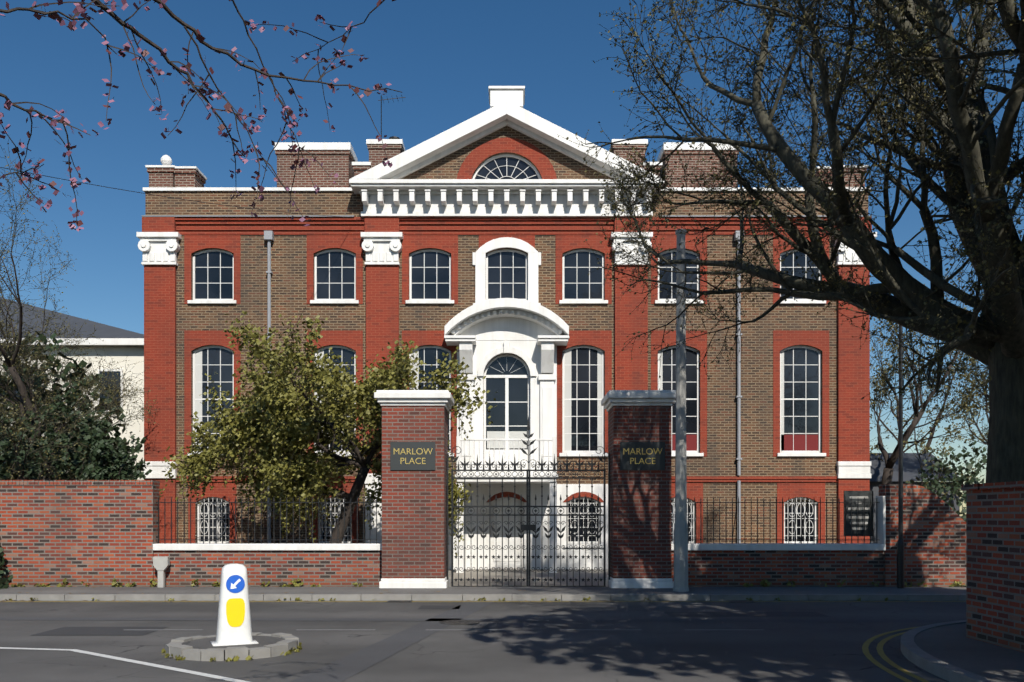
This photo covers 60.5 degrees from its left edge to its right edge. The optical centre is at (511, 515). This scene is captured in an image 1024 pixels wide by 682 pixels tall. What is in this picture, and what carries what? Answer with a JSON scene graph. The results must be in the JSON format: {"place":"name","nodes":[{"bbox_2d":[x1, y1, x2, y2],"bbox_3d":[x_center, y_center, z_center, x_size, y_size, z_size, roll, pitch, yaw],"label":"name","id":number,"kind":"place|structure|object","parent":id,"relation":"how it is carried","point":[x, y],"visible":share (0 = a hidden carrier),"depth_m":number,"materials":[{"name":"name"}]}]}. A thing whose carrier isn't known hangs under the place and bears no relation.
{"place":"outdoors","nodes":[
{"label":"outdoors","id":0,"kind":"place"},
{"bbox_2d":[14,371,120,409],"bbox_3d":[-16.700,-4.250,29.915,6.700,1.300,0.030,0,0,0],"label":"window","id":1,"kind":"structure","parent":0,"point":[113,375],"depth_m":29.90,"materials":[{"name":"black glass"}]},
{"bbox_2d":[0,345,143,479],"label":"neighbour house walls","id":2,"kind":"structure","parent":0,"point":[119,354],"depth_m":30.00,"materials":[{"name":"white paint"}]},
{"bbox_2d":[0,298,143,337],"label":"roof","id":3,"kind":"structure","parent":2,"relation":"on","point":[104,331],"depth_m":31.08,"materials":[{"name":"grey tile"}]},
{"bbox_2d":[0,338,143,411],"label":"neighbour house trim","id":4,"kind":"structure","parent":2,"relation":"attached to","point":[118,341],"depth_m":29.63,"materials":[{"name":"white paint"}]},
{"bbox_2d":[0,0,401,230],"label":"cherry","id":5,"kind":"object","parent":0,"point":[105,8],"depth_m":4.03,"materials":[{"name":"brown plant"}]},
{"bbox_2d":[4,0,394,226],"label":"blossoms","id":6,"kind":"object","parent":5,"relation":"attached to","point":[227,106],"visible":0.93,"depth_m":4.13,"materials":[{"name":"plant"}]},
{"bbox_2d":[0,516,965,681],"bbox_3d":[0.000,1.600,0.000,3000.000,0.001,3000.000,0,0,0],"label":"ground","id":7,"kind":"structure","parent":0,"point":[516,651],"depth_m":10.94,"materials":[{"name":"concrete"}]},
{"bbox_2d":[0,140,159,479],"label":"tree","id":8,"kind":"object","parent":7,"relation":"on","point":[21,369],"depth_m":21.30,"materials":[{"name":"plant"}]},
{"bbox_2d":[0,331,143,479],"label":"evergreen tree","id":9,"kind":"object","parent":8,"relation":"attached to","point":[104,427],"visible":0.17,"depth_m":23.85,"materials":[{"name":"green plant"}]},
{"bbox_2d":[0,647,248,681],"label":"road markings","id":10,"kind":"object","parent":7,"relation":"on","point":[165,667],"visible":1,"depth_m":9.43,"materials":[{"name":"white paint"}]},
{"bbox_2d":[166,632,298,660],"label":"island kerb","id":11,"kind":"structure","parent":7,"relation":"on","point":[174,647],"depth_m":9.80,"materials":[{"name":"concrete"}]},
{"bbox_2d":[182,635,284,648],"bbox_3d":[-3.280,1.550,10.350,1.220,0.100,1.220,0,0,0],"label":"traffic island","id":12,"kind":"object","parent":7,"relation":"on","point":[205,643],"visible":0.26,"depth_m":10.33,"materials":[{"name":"concrete"}]},
{"bbox_2d":[210,563,257,645],"bbox_3d":[-3.260,1.038,10.300,0.500,0.935,0.380,0,0,-24],"label":"bollard","id":13,"kind":"object","parent":12,"relation":"on","point":[227,634],"visible":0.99,"depth_m":10.18,"materials":[{"name":"white plastic"}]},
{"bbox_2d":[226,598,244,626],"bbox_3d":[-3.203,1.130,10.173,0.210,0.330,0.016,0,0,-24],"label":"yellow reflector panel","id":14,"kind":"object","parent":13,"relation":"attached to","point":[235,610],"visible":1,"depth_m":10.17,"materials":[{"name":"yellow plastic"}]},
{"bbox_2d":[226,575,244,592],"bbox_3d":[-3.210,0.800,10.187,0.210,0.210,0.010,0,0,-24],"label":"keep left sign","id":15,"kind":"object","parent":13,"relation":"attached to","point":[233,579],"visible":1,"depth_m":10.19,"materials":[{"name":"blue plastic"}]},
{"bbox_2d":[231,579,240,588],"bbox_3d":[-3.206,0.797,10.186,0.119,0.120,0.006,0,0,-24],"label":"arrow","id":16,"kind":"object","parent":13,"relation":"attached to","point":[233,586],"visible":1,"depth_m":10.18,"materials":[{"name":"white plastic"}]},
{"bbox_2d":[159,311,496,555],"bbox_3d":[-4.419,-1.514,20.809,8.235,6.298,7.341,0,0,0],"label":"garden tree","id":17,"kind":"object","parent":7,"relation":"on","point":[276,397],"depth_m":20.14,"materials":[{"name":"green plant"}]},
{"bbox_2d":[33,605,829,634],"bbox_3d":[-0.918,1.596,14.081,11.745,0.001,3.062,0,0,-12],"label":"road patch","id":18,"kind":"object","parent":7,"relation":"on","point":[102,631],"visible":1,"depth_m":13.81,"materials":[{"name":"grey asphalt"}]},
{"bbox_2d":[0,602,959,681],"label":"road surface","id":19,"kind":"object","parent":7,"relation":"on","point":[346,667],"visible":1,"depth_m":13.16,"materials":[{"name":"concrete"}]},
{"bbox_2d":[0,594,965,600],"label":"kerb","id":20,"kind":"structure","parent":7,"relation":"on","point":[509,597],"depth_m":16.40,"materials":[{"name":"concrete"}]},
{"bbox_2d":[0,601,965,601],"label":"yellow line","id":21,"kind":"object","parent":7,"relation":"on","point":[488,601],"depth_m":16.20,"materials":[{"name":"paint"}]},
{"bbox_2d":[0,484,965,586],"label":"brick boundary wall","id":22,"kind":"structure","parent":7,"relation":"on","point":[91,535],"depth_m":18.33,"materials":[{"name":"red brick"}]},
{"bbox_2d":[0,480,159,485],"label":"wall coping","id":23,"kind":"object","parent":22,"relation":"on","point":[81,482],"visible":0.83,"depth_m":18.31,"materials":[{"name":"red brick"}]},
{"bbox_2d":[5,578,965,661],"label":"weeds","id":24,"kind":"object","parent":7,"relation":"on","point":[114,583],"visible":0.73,"depth_m":18.25,"materials":[{"name":"green plant"}]},
{"bbox_2d":[145,192,867,543],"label":"house walls","id":25,"kind":"structure","parent":7,"relation":"on","point":[287,276],"depth_m":25.50,"materials":[{"name":"brown brick"}]},
{"bbox_2d":[0,167,341,216],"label":"telephone wire","id":26,"kind":"object","parent":25,"relation":"attached to","point":[164,196],"visible":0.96,"depth_m":18.35,"materials":[{"name":"black metal"}]},
{"bbox_2d":[264,231,741,542],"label":"drainpipes","id":27,"kind":"object","parent":25,"relation":"attached to","point":[268,236],"visible":0.53,"depth_m":25.37,"materials":[{"name":"metal"}]},
{"bbox_2d":[145,139,866,186],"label":"chimneys","id":28,"kind":"object","parent":25,"relation":"on","point":[338,162],"visible":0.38,"depth_m":26.80,"materials":[{"name":"brown brick"}]},
{"bbox_2d":[378,94,405,138],"bbox_3d":[-3.725,-12.225,27.200,0.852,1.550,0.440,0,0,0],"label":"television antenna","id":29,"kind":"object","parent":28,"relation":"attached to","point":[393,137],"visible":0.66,"depth_m":27.19,"materials":[{"name":"grey metal"}]},
{"bbox_2d":[136,86,876,572],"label":"house trim","id":30,"kind":"structure","parent":25,"relation":"attached to","point":[528,330],"depth_m":25.40,"materials":[{"name":"white paint"}]},
{"bbox_2d":[195,157,817,541],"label":"windows","id":31,"kind":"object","parent":30,"relation":"in","point":[518,392],"visible":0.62,"depth_m":25.64,"materials":[{"name":"glass"}]},
{"bbox_2d":[195,350,818,450],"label":"house curtains","id":32,"kind":"object","parent":30,"relation":"hanging from","point":[490,434],"depth_m":25.63,"materials":[{"name":"white fabric"}]},
{"bbox_2d":[184,235,828,542],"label":"red house surrounds","id":33,"kind":"object","parent":25,"relation":"attached to","point":[602,340],"visible":0.62,"depth_m":25.49,"materials":[{"name":"red brick"}]},
{"bbox_2d":[401,126,611,178],"bbox_3d":[-0.150,-10.479,25.540,7.840,1.979,0.520,0,0,0],"label":"tympanum","id":34,"kind":"object","parent":25,"relation":"attached to","point":[449,166],"visible":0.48,"depth_m":25.28,"materials":[{"name":"brown brick"}]},
{"bbox_2d":[457,137,556,178],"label":"brick arch","id":35,"kind":"structure","parent":34,"relation":"attached to","point":[532,153],"depth_m":25.27,"materials":[{"name":"red brick"}]},
{"bbox_2d":[142,215,870,216],"bbox_3d":[-0.150,-8.617,25.392,21.040,0.035,0.215,0,0,0],"label":"house flashing","id":36,"kind":"object","parent":25,"relation":"attached to","point":[354,216],"visible":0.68,"depth_m":25.29,"materials":[{"name":"grey metal"}]},
{"bbox_2d":[196,497,817,543],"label":"window bars","id":37,"kind":"object","parent":25,"relation":"attached to","point":[596,518],"visible":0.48,"depth_m":25.52,"materials":[{"name":"white paint"}]},
{"bbox_2d":[153,390,885,587],"bbox_3d":[0.150,-0.475,18.500,15.300,4.150,1.280,0,0,0],"label":"stone coping","id":38,"kind":"object","parent":7,"relation":"on","point":[610,399],"visible":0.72,"depth_m":18.31,"materials":[{"name":"white stone"}]},
{"bbox_2d":[156,497,879,543],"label":"railings","id":39,"kind":"object","parent":38,"relation":"on","point":[376,502],"visible":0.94,"depth_m":18.49,"materials":[{"name":"black metal"}]},
{"bbox_2d":[844,491,872,535],"bbox_3d":[7.410,-0.035,18.770,0.620,0.970,0.040,0,0,0],"label":"notice board panel","id":40,"kind":"object","parent":39,"relation":"attached to","point":[848,494],"visible":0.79,"depth_m":18.75,"materials":[{"name":"black metal"}]},
{"bbox_2d":[848,496,869,529],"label":"notice board letters","id":41,"kind":"object","parent":40,"relation":"attached to","point":[860,517],"visible":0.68,"depth_m":18.75,"materials":[{"name":"white paint"}]},
{"bbox_2d":[382,406,670,577],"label":"gate piers","id":42,"kind":"structure","parent":38,"relation":"attached to","point":[414,523],"depth_m":18.00,"materials":[{"name":"brick"}]},
{"bbox_2d":[390,442,664,469],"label":"name plaques","id":43,"kind":"object","parent":42,"relation":"attached to","point":[625,464],"visible":1,"depth_m":17.98,"materials":[{"name":"black metal"}]},
{"bbox_2d":[394,448,432,463],"bbox_3d":[-2.023,-1.208,17.972,0.802,0.324,0.004,0,0,0],"label":"sign lettering","id":44,"kind":"object","parent":43,"relation":"attached to","point":[412,453],"visible":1,"depth_m":17.97},
{"bbox_2d":[623,448,661,463],"bbox_3d":[2.682,-1.208,17.972,0.802,0.324,0.004,0,0,0],"label":"sign lettering","id":45,"kind":"object","parent":43,"relation":"attached to","point":[642,453],"visible":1,"depth_m":17.97},
{"bbox_2d":[447,416,609,586],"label":"gates","id":46,"kind":"object","parent":42,"relation":"attached to","point":[527,527],"visible":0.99,"depth_m":18.44,"materials":[{"name":"black metal"}]},
{"bbox_2d":[448,484,607,568],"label":"ground-floor wall","id":47,"kind":"structure","parent":7,"relation":"on","point":[520,490],"depth_m":25.48,"materials":[{"name":"white paint"}]},
{"bbox_2d":[386,600,754,624],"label":"manhole covers","id":48,"kind":"object","parent":7,"relation":"on","point":[459,622],"visible":1,"depth_m":13.26,"materials":[{"name":"metal"}]},
{"bbox_2d":[557,0,1023,482],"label":"tree","id":49,"kind":"object","parent":7,"relation":"on","point":[1005,447],"depth_m":11.60,"materials":[{"name":"brown plant"}]},
{"bbox_2d":[862,626,928,681],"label":"yellow lines","id":50,"kind":"object","parent":7,"relation":"on","point":[879,648],"visible":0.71,"depth_m":9.90,"materials":[{"name":"paint"}]},
{"bbox_2d":[870,453,959,542],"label":"outbuilding","id":51,"kind":"structure","parent":7,"relation":"on","point":[911,466],"depth_m":30.74,"materials":[{"name":"stone"}]},
{"bbox_2d":[870,261,988,502],"bbox_3d":[17.084,-4.513,32.290,13.980,12.306,14.211,0,0,0],"label":"tree","id":52,"kind":"object","parent":7,"relation":"on","point":[887,476],"depth_m":29.00,"materials":[{"name":"plant"}]},
{"bbox_2d":[901,620,995,681],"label":"kerb","id":53,"kind":"structure","parent":7,"relation":"on","point":[913,652],"depth_m":9.06,"materials":[{"name":"concrete"}]},
{"bbox_2d":[0,587,965,593],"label":"pavement","id":54,"kind":"structure","parent":0,"point":[488,590],"depth_m":17.40,"materials":[{"name":"grey concrete"}]},
{"bbox_2d":[153,556,169,586],"bbox_3d":[-7.260,1.177,18.180,0.300,0.635,0.120,0,0,0],"label":"marker post","id":55,"kind":"object","parent":54,"relation":"on","point":[161,564],"visible":1,"depth_m":18.12,"materials":[{"name":"concrete"}]},
{"bbox_2d":[2,586,963,601],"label":"leaf litter","id":56,"kind":"object","parent":54,"relation":"on","point":[437,591],"visible":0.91,"depth_m":16.37,"materials":[{"name":"brown plant"}]},
{"bbox_2d":[673,229,688,591],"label":"concrete lamp column","id":57,"kind":"structure","parent":54,"relation":"on","point":[680,554],"depth_m":17.16,"materials":[{"name":"grey concrete"}]},
{"bbox_2d":[897,325,903,587],"bbox_3d":[7.950,-1.702,17.950,0.329,6.395,0.380,0,0,0],"label":"street lamp post","id":58,"kind":"object","parent":54,"relation":"on","point":[900,563],"visible":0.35,"depth_m":17.92,"materials":[{"name":"black metal"}]},
{"bbox_2d":[0,0,1023,515],"label":"sky","id":59,"kind":"structure","parent":0,"point":[443,56],"materials":[{"name":"blue"}]},
{"bbox_2d":[448,569,607,586],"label":"garden ground","id":60,"kind":"structure","parent":0,"point":[496,574],"depth_m":22.08,"materials":[{"name":"grey concrete"}]},
{"bbox_2d":[0,383,151,588],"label":"shrub","id":61,"kind":"object","parent":60,"relation":"on","point":[98,448],"depth_m":20.63,"materials":[{"name":"green plant"}]},
{"bbox_2d":[905,440,986,521],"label":"evergreen shrubs","id":62,"kind":"object","parent":60,"relation":"on","point":[946,471],"visible":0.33,"depth_m":23.91,"materials":[{"name":"green plant"}]},
{"bbox_2d":[914,623,1023,681],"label":"pavement","id":63,"kind":"structure","parent":0,"point":[953,644],"depth_m":9.48,"materials":[{"name":"grey concrete"}]},
{"bbox_2d":[961,481,1023,652],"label":"corner wall","id":64,"kind":"structure","parent":0,"point":[994,563],"depth_m":10.09,"materials":[{"name":"brick"}]}
]}

